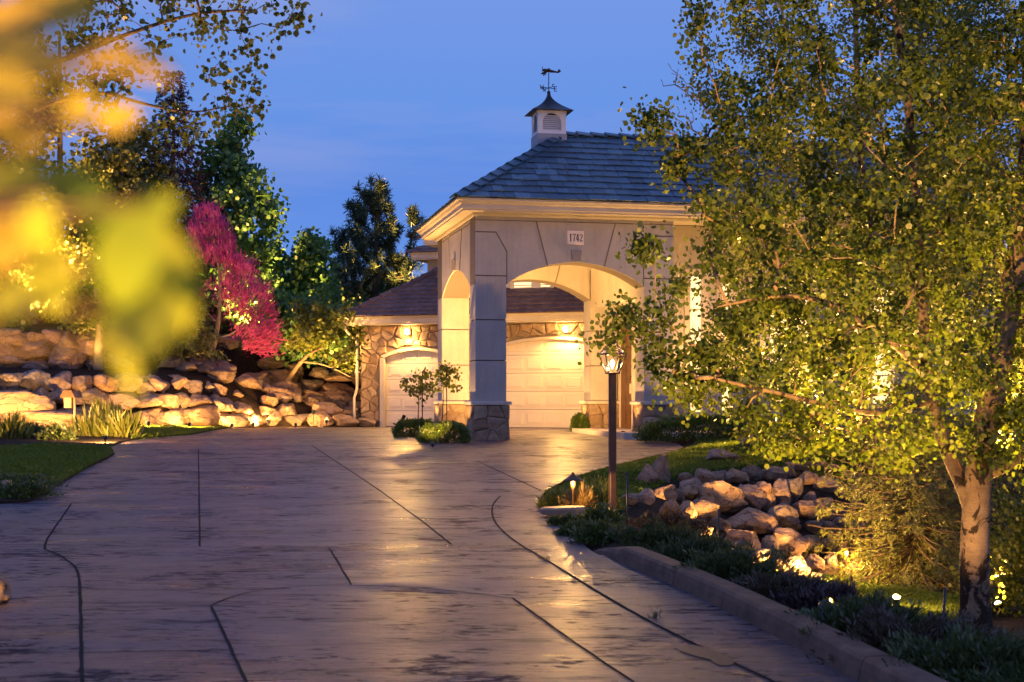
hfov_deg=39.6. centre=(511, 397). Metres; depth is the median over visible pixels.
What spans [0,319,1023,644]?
ground
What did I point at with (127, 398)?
boulder
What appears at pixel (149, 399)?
boulder
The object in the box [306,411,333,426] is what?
boulder
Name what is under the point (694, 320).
window
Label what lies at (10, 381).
boulder
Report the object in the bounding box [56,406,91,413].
boulder
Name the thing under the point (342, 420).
boulder
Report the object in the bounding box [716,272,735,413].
window
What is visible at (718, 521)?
stake
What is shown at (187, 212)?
dense bush
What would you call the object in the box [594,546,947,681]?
kerb
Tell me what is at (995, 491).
leafy bush
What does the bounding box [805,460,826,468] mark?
boulder
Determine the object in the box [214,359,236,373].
boulder
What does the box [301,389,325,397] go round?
boulder
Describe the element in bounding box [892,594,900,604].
uplight
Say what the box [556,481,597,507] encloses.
feathery shrub
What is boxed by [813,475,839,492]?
boulder
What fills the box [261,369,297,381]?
boulder
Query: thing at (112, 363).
boulder
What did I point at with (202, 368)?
boulder
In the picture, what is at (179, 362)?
boulder
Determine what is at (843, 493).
boulder
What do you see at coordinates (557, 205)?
porte cochere
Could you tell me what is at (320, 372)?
boulder
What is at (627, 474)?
stake
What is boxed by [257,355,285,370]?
boulder
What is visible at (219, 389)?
boulder
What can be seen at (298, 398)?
boulder
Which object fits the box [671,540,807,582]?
juniper shrub
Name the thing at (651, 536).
juniper shrub
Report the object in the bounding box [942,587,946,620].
stake
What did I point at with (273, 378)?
boulder
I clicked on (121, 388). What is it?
boulder
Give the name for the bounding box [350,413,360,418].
boulder
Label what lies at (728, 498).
boulder
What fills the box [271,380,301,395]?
boulder
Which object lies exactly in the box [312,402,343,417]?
boulder
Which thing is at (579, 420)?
hedge
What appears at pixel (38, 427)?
border plant
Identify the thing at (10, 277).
dense bush
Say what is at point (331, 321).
tree
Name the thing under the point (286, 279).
dense bush
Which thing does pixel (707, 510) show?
boulder
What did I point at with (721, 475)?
boulder
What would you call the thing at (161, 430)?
lawn grass
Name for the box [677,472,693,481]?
boulder
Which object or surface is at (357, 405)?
boulder
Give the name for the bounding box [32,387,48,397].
boulder
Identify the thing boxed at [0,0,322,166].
aspen tree
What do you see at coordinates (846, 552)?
path lamp
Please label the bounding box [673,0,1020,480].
aspen tree
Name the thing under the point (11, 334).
boulder
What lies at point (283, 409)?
boulder
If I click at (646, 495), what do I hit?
boulder
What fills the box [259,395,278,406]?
boulder
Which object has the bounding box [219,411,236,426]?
boulder
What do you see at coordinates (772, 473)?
boulder
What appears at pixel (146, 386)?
boulder
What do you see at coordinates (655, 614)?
weed
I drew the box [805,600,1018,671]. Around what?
juniper shrub
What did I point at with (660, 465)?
boulder
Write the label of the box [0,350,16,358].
boulder
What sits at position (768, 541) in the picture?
boulder
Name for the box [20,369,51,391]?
boulder
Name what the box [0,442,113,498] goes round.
lawn grass
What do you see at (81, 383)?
boulder
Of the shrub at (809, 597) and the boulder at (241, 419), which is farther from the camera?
the boulder at (241, 419)
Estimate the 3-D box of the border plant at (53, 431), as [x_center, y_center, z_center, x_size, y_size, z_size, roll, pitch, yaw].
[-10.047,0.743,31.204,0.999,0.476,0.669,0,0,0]
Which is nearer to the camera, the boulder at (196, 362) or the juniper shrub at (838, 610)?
the juniper shrub at (838, 610)
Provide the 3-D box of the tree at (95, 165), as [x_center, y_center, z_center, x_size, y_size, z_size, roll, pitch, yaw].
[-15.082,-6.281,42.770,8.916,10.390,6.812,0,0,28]
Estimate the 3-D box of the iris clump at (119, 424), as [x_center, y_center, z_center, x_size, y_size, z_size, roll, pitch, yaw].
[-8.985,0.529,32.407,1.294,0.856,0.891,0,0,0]
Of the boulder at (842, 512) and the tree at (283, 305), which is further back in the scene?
the tree at (283, 305)
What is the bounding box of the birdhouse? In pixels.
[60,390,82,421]
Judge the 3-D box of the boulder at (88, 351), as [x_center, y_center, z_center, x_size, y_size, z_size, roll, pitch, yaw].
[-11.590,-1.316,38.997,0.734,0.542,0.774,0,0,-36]
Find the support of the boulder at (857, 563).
on the ground at (242, 359)
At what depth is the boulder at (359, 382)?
44.15 m
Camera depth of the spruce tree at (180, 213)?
45.35 m
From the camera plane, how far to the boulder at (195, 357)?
40.72 m
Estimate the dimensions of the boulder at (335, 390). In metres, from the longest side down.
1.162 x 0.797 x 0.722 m
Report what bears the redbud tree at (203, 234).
on the ground at (242, 359)
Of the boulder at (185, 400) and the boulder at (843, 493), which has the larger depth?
the boulder at (185, 400)
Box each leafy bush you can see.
[834,459,957,545]
[937,465,1023,571]
[948,463,1023,616]
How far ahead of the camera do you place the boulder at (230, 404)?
40.26 m
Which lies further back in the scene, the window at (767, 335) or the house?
the house
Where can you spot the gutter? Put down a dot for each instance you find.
(697, 620)
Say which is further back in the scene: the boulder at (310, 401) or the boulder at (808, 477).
the boulder at (310, 401)
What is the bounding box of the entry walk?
[572,428,722,440]
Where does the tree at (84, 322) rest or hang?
on the ground at (242, 359)
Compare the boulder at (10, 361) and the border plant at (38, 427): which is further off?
the boulder at (10, 361)
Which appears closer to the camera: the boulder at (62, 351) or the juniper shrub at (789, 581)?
the juniper shrub at (789, 581)
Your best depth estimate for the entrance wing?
34.41 m
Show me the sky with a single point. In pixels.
(430, 98)
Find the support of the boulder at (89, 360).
on the ground at (242, 359)
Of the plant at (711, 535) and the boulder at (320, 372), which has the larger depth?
the boulder at (320, 372)
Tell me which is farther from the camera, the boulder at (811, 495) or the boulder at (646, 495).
the boulder at (811, 495)
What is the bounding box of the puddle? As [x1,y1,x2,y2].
[673,645,733,664]
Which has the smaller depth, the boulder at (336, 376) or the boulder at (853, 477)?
the boulder at (853, 477)
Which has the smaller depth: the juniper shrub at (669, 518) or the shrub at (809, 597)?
the shrub at (809, 597)
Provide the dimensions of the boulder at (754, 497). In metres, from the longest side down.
0.490 x 0.439 x 0.405 m
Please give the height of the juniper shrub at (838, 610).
0.393 m
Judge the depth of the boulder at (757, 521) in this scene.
20.07 m
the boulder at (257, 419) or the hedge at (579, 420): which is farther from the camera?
the boulder at (257, 419)
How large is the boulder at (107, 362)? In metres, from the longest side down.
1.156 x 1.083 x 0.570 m
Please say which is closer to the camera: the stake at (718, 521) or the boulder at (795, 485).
the stake at (718, 521)
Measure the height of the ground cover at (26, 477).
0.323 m
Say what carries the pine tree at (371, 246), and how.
on the ground at (242, 359)
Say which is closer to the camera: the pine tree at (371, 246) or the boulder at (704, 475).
the boulder at (704, 475)
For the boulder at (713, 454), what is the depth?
24.27 m
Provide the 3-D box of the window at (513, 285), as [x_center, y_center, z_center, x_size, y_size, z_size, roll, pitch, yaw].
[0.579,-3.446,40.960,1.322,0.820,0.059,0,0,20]
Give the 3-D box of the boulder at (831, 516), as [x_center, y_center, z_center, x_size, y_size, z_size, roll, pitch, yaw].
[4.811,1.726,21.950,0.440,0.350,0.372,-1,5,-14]
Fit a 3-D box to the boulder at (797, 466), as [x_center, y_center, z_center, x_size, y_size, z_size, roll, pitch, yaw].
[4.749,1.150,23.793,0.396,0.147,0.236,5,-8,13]
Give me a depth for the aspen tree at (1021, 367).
25.22 m
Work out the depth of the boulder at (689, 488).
20.64 m
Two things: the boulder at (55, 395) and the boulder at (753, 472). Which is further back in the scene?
the boulder at (55, 395)
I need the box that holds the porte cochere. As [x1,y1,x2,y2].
[410,66,1010,439]
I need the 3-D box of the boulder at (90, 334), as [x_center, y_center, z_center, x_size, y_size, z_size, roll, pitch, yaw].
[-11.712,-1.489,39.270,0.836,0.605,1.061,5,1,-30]
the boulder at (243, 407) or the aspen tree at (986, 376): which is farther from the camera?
the boulder at (243, 407)
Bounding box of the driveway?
[0,427,776,681]
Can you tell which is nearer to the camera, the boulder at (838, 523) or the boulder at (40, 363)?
the boulder at (838, 523)
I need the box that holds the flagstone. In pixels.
[540,506,586,514]
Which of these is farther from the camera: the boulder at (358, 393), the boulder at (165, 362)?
the boulder at (358, 393)
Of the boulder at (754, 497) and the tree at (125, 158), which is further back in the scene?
the tree at (125, 158)
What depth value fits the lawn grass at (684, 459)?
23.86 m
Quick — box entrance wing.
[615,226,1004,432]
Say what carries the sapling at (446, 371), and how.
on the ground at (242, 359)
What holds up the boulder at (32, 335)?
on the boulder at (27, 354)
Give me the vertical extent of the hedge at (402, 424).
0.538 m
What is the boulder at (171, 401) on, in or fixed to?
on the boulder at (174, 416)
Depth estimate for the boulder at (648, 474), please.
21.01 m
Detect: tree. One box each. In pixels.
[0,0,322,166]
[0,34,124,356]
[51,268,107,369]
[68,109,186,309]
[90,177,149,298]
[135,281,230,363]
[140,69,236,333]
[184,197,286,359]
[185,98,291,342]
[250,280,362,381]
[278,296,368,380]
[281,226,344,305]
[326,173,426,301]
[574,0,1023,634]
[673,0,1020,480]
[804,398,1023,605]
[879,0,1023,469]
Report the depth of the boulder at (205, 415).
38.89 m
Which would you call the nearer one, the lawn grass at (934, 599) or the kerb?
the kerb
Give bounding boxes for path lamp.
[562,472,583,505]
[733,536,753,545]
[837,543,854,574]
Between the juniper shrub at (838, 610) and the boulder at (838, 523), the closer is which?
the juniper shrub at (838, 610)
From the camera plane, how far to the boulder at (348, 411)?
42.30 m
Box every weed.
[643,602,662,617]
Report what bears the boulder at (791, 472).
on the ground at (242, 359)
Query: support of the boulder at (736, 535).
on the ground at (242, 359)
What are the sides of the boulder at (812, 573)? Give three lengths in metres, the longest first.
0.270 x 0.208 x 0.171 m
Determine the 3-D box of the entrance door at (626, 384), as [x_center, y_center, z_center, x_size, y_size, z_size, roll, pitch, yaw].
[2.942,-0.628,36.613,0.109,3.100,1.350,0,0,-12]
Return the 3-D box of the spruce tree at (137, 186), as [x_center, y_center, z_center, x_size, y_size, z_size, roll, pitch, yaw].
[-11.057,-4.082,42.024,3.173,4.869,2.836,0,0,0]
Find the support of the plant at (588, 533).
on the ground at (242, 359)
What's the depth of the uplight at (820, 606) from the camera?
8.70 m
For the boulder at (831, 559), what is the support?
on the ground at (242, 359)
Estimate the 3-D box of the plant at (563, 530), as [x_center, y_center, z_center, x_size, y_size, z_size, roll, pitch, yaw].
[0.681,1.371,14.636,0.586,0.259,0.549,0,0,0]
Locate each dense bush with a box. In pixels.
[0,249,84,322]
[6,193,94,298]
[168,179,200,236]
[187,235,248,314]
[257,255,325,306]
[308,270,372,308]
[370,252,386,293]
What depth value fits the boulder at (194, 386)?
39.30 m
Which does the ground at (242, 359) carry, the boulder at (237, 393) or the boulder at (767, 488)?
the boulder at (767, 488)
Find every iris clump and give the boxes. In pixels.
[0,408,36,438]
[59,404,113,436]
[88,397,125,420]
[91,404,145,436]
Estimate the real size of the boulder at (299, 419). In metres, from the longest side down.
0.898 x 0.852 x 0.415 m
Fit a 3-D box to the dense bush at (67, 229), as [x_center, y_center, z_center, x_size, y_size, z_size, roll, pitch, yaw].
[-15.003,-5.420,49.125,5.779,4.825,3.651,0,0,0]
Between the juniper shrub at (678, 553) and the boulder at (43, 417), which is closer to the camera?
the juniper shrub at (678, 553)
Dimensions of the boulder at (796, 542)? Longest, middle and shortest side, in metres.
0.655 x 0.515 x 0.471 m
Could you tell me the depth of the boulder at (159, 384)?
38.01 m
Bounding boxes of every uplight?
[818,600,832,621]
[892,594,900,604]
[993,599,1002,616]
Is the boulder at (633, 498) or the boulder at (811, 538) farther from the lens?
the boulder at (811, 538)
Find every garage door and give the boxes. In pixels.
[380,348,438,426]
[505,337,584,427]
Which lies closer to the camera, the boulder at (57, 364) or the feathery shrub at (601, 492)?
the feathery shrub at (601, 492)
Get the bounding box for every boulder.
[0,328,27,339]
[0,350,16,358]
[0,355,25,366]
[0,373,22,389]
[0,390,55,414]
[0,573,11,604]
[14,411,103,426]
[15,348,50,358]
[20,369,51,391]
[21,359,48,367]
[26,332,45,338]
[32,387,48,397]
[41,329,62,337]
[47,356,67,368]
[48,347,77,357]
[49,371,72,391]
[49,388,84,404]
[52,353,88,368]
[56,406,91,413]
[61,331,78,351]
[72,375,92,392]
[77,333,95,336]
[78,346,93,357]
[79,387,109,407]
[85,357,92,367]
[86,353,117,367]
[91,374,118,392]
[104,357,117,368]
[108,392,140,409]
[114,374,142,392]
[129,408,163,425]
[137,375,155,394]
[137,392,164,407]
[143,374,170,392]
[155,349,168,360]
[157,354,180,367]
[159,393,180,409]
[159,408,185,425]
[168,374,189,389]
[174,358,185,368]
[175,392,191,408]
[176,361,197,371]
[182,404,221,426]
[183,380,202,394]
[184,352,204,361]
[186,358,201,366]
[188,393,212,406]
[195,364,210,372]
[199,359,216,369]
[205,380,214,391]
[207,367,235,383]
[209,394,226,411]
[211,383,227,395]
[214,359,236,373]
[217,336,240,349]
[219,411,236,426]
[221,397,237,412]
[226,413,249,426]
[231,401,254,414]
[232,390,243,397]
[234,373,263,390]
[247,372,269,383]
[249,413,264,425]
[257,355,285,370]
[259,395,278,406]
[259,405,275,414]
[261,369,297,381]
[261,383,272,392]
[266,409,282,425]
[267,387,294,396]
[269,375,278,383]
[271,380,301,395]
[272,391,292,403]
[276,403,296,416]
[282,413,308,425]
[284,363,303,375]
[290,389,302,402]
[299,379,324,390]
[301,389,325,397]
[303,395,329,406]
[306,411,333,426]
[308,366,328,378]
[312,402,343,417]
[319,387,350,394]
[321,382,353,394]
[323,369,355,381]
[326,394,352,401]
[330,400,348,408]
[332,414,360,425]
[342,407,357,414]
[348,400,360,412]
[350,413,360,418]
[353,372,361,385]
[353,388,360,396]
[357,417,375,426]
[621,493,638,504]
[635,464,657,483]
[638,488,654,505]
[652,452,670,481]
[653,484,677,499]
[659,499,683,515]
[676,489,684,501]
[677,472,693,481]
[678,479,698,498]
[680,500,696,517]
[691,478,702,485]
[692,499,719,522]
[694,468,716,483]
[694,480,747,513]
[706,449,741,459]
[710,517,731,532]
[712,470,725,480]
[724,468,749,483]
[725,529,760,548]
[726,507,778,534]
[738,484,768,509]
[739,435,752,445]
[741,465,761,479]
[754,481,775,510]
[754,548,770,559]
[761,466,787,480]
[761,535,779,553]
[768,503,800,530]
[771,527,809,555]
[773,478,790,505]
[782,465,795,477]
[785,461,807,470]
[787,478,803,501]
[787,555,810,575]
[791,500,816,519]
[798,470,818,484]
[802,491,816,500]
[804,519,824,533]
[804,535,822,552]
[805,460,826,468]
[805,553,824,571]
[810,572,823,578]
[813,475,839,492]
[813,497,835,519]
[821,521,840,537]
[822,538,840,553]
[823,550,849,573]
[826,463,840,473]
[832,516,860,533]
[834,506,848,516]
[838,485,858,497]
[840,471,862,480]
[848,500,866,514]
[849,562,858,573]
[858,517,872,534]
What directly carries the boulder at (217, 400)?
on the ground at (242, 359)
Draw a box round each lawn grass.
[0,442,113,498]
[130,424,227,439]
[541,436,998,512]
[803,571,993,620]
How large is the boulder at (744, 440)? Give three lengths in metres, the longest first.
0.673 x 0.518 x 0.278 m
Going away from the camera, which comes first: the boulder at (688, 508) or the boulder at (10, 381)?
the boulder at (688, 508)
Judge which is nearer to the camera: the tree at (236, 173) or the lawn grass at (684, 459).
the lawn grass at (684, 459)
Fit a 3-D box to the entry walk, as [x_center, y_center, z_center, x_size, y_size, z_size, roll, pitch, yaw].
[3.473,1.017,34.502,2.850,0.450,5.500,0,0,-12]
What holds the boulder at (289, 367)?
on the boulder at (281, 374)
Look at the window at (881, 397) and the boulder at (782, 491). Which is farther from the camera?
the window at (881, 397)
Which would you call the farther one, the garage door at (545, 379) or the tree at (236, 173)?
the tree at (236, 173)
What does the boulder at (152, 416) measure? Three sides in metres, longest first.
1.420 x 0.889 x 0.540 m
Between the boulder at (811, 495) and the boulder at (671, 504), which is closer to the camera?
the boulder at (671, 504)
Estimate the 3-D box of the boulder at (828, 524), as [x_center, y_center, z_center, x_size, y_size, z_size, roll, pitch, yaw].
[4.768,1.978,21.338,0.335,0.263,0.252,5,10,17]
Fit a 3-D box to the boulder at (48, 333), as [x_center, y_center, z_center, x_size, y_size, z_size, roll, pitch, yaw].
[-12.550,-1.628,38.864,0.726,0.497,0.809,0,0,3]
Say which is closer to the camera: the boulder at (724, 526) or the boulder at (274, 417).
the boulder at (724, 526)
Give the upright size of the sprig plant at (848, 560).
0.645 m
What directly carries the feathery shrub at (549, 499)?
on the ground at (242, 359)
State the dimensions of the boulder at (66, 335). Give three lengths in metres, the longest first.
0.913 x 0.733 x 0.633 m
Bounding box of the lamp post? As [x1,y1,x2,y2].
[599,340,626,510]
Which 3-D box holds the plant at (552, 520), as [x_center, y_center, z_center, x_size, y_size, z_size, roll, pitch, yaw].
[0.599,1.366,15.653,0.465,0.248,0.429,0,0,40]
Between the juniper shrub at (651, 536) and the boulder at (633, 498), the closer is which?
the juniper shrub at (651, 536)
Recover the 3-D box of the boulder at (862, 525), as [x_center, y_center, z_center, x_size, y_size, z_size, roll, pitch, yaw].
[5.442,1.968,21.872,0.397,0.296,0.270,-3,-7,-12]
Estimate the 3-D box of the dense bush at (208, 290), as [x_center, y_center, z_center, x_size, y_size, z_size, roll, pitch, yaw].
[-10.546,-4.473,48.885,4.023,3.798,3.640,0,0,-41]
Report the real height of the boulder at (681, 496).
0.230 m
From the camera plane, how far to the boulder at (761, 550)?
18.08 m
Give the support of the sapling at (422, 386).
on the ground at (242, 359)
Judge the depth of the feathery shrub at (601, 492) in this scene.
17.49 m
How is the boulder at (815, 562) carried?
on the ground at (242, 359)
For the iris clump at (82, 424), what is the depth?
32.59 m
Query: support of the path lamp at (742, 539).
on the ground at (242, 359)
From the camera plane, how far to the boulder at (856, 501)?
22.26 m
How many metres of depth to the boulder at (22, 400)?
35.13 m
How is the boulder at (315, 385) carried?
on the ground at (242, 359)
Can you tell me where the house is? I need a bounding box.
[340,234,584,427]
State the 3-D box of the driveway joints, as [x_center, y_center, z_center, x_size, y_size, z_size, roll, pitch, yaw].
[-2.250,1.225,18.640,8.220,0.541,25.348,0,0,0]
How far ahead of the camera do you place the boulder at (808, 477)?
22.96 m
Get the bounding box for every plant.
[18,421,45,437]
[31,421,78,439]
[545,512,583,526]
[551,518,600,536]
[566,515,628,545]
[573,498,629,526]
[701,533,731,547]
[826,552,860,593]
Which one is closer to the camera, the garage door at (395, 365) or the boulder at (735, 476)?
the boulder at (735, 476)
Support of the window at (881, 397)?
in the entrance wing
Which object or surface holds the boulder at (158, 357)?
on the ground at (242, 359)
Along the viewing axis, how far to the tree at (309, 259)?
47.83 m
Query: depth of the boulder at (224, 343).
42.73 m
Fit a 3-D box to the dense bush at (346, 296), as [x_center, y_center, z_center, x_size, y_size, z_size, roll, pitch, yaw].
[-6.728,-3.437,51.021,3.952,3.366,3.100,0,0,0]
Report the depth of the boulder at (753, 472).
22.66 m
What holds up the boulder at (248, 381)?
on the ground at (242, 359)
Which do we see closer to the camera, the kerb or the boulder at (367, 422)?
the kerb
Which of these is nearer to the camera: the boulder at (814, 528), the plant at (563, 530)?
the plant at (563, 530)
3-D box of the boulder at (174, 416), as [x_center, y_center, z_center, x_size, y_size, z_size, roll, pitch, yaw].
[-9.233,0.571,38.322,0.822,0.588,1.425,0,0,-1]
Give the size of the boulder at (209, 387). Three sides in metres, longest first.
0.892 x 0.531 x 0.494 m
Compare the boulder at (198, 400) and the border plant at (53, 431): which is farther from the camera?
the boulder at (198, 400)
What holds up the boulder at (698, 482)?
on the ground at (242, 359)
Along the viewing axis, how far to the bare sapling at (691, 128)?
27.57 m
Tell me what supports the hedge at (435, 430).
on the ground at (242, 359)
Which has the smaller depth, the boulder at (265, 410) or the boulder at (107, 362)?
the boulder at (107, 362)
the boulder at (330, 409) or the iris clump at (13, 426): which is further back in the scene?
the boulder at (330, 409)
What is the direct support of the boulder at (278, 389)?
on the ground at (242, 359)
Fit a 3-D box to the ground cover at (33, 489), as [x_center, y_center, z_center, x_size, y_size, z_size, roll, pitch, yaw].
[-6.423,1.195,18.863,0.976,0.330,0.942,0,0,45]
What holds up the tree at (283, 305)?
on the ground at (242, 359)
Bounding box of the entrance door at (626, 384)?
[618,311,635,428]
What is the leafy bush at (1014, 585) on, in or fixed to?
on the ground at (242, 359)
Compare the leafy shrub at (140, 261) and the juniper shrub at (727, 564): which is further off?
the juniper shrub at (727, 564)
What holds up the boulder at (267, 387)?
on the ground at (242, 359)
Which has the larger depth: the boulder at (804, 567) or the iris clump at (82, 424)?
the iris clump at (82, 424)
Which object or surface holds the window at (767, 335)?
in the entrance wing
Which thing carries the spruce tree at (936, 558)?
on the ground at (242, 359)
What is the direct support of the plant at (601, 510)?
on the ground at (242, 359)
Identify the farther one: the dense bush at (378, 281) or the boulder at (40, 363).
the dense bush at (378, 281)
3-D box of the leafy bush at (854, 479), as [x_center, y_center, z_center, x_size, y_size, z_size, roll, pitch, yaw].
[6.290,1.683,22.049,3.287,1.798,1.508,0,0,0]
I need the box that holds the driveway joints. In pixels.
[0,441,775,681]
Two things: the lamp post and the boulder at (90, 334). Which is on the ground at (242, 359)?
the lamp post
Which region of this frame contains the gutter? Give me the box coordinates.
[559,555,858,681]
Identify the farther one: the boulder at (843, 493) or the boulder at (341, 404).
the boulder at (341, 404)
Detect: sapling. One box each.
[399,369,436,433]
[418,360,462,429]
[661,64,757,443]
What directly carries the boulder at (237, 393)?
on the boulder at (243, 407)
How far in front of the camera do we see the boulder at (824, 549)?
20.60 m
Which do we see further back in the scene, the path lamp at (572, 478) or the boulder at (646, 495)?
the boulder at (646, 495)
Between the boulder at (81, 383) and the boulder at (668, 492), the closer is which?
the boulder at (668, 492)
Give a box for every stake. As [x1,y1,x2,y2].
[623,472,629,525]
[716,509,720,536]
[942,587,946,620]
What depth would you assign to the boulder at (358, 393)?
43.87 m
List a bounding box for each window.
[510,281,553,288]
[684,269,707,416]
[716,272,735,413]
[764,279,813,408]
[846,283,898,408]
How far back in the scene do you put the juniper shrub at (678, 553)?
12.86 m
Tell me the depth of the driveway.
11.92 m
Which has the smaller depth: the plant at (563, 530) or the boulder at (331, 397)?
the plant at (563, 530)
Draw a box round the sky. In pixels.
[3,0,1023,284]
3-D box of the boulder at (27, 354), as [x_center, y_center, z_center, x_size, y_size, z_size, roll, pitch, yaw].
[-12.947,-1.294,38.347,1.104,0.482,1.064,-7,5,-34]
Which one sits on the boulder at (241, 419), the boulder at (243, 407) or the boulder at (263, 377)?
the boulder at (243, 407)
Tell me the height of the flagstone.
0.091 m
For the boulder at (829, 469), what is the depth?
23.81 m
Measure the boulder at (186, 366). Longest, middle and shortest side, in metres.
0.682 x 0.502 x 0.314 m
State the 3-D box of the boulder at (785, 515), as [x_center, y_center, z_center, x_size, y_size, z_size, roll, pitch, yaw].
[3.997,1.785,21.058,0.538,0.441,0.431,3,7,-16]
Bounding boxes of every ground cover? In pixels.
[0,471,72,487]
[0,477,67,498]
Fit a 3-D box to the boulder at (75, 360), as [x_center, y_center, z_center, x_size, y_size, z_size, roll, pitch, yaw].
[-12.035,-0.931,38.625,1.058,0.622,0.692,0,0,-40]
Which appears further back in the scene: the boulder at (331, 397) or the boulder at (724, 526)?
the boulder at (331, 397)
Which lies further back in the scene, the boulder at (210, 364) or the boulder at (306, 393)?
the boulder at (306, 393)
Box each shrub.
[0,0,198,395]
[533,486,568,507]
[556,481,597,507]
[565,475,629,509]
[604,513,711,549]
[628,505,723,534]
[633,528,758,564]
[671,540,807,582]
[726,568,842,601]
[768,574,894,614]
[783,587,948,636]
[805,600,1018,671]
[881,617,1023,681]
[933,654,1023,681]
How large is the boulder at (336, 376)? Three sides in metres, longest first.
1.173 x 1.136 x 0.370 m
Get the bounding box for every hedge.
[390,417,433,437]
[415,419,471,442]
[569,412,589,431]
[632,413,749,441]
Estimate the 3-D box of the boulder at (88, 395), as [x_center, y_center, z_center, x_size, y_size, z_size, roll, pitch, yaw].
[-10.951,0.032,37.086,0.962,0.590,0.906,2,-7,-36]
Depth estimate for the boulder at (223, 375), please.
40.54 m
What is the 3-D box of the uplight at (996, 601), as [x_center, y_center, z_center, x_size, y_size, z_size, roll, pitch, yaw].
[5.433,2.365,15.888,0.094,0.235,0.146,0,0,26]
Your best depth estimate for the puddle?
8.24 m
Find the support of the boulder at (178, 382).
on the boulder at (185, 400)
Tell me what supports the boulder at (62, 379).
on the boulder at (55, 395)
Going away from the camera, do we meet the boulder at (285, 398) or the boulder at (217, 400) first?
the boulder at (217, 400)
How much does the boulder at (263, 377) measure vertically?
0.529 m
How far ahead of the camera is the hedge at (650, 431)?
30.55 m
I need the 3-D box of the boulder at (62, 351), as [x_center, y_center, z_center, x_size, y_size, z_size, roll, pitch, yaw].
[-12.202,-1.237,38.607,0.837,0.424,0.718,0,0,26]
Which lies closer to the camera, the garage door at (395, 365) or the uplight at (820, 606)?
the uplight at (820, 606)
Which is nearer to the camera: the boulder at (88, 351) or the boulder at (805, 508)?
the boulder at (805, 508)
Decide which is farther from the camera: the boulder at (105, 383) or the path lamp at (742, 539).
the boulder at (105, 383)
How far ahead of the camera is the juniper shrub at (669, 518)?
17.05 m
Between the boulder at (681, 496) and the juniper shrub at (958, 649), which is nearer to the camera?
the juniper shrub at (958, 649)
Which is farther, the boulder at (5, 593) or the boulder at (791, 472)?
the boulder at (791, 472)

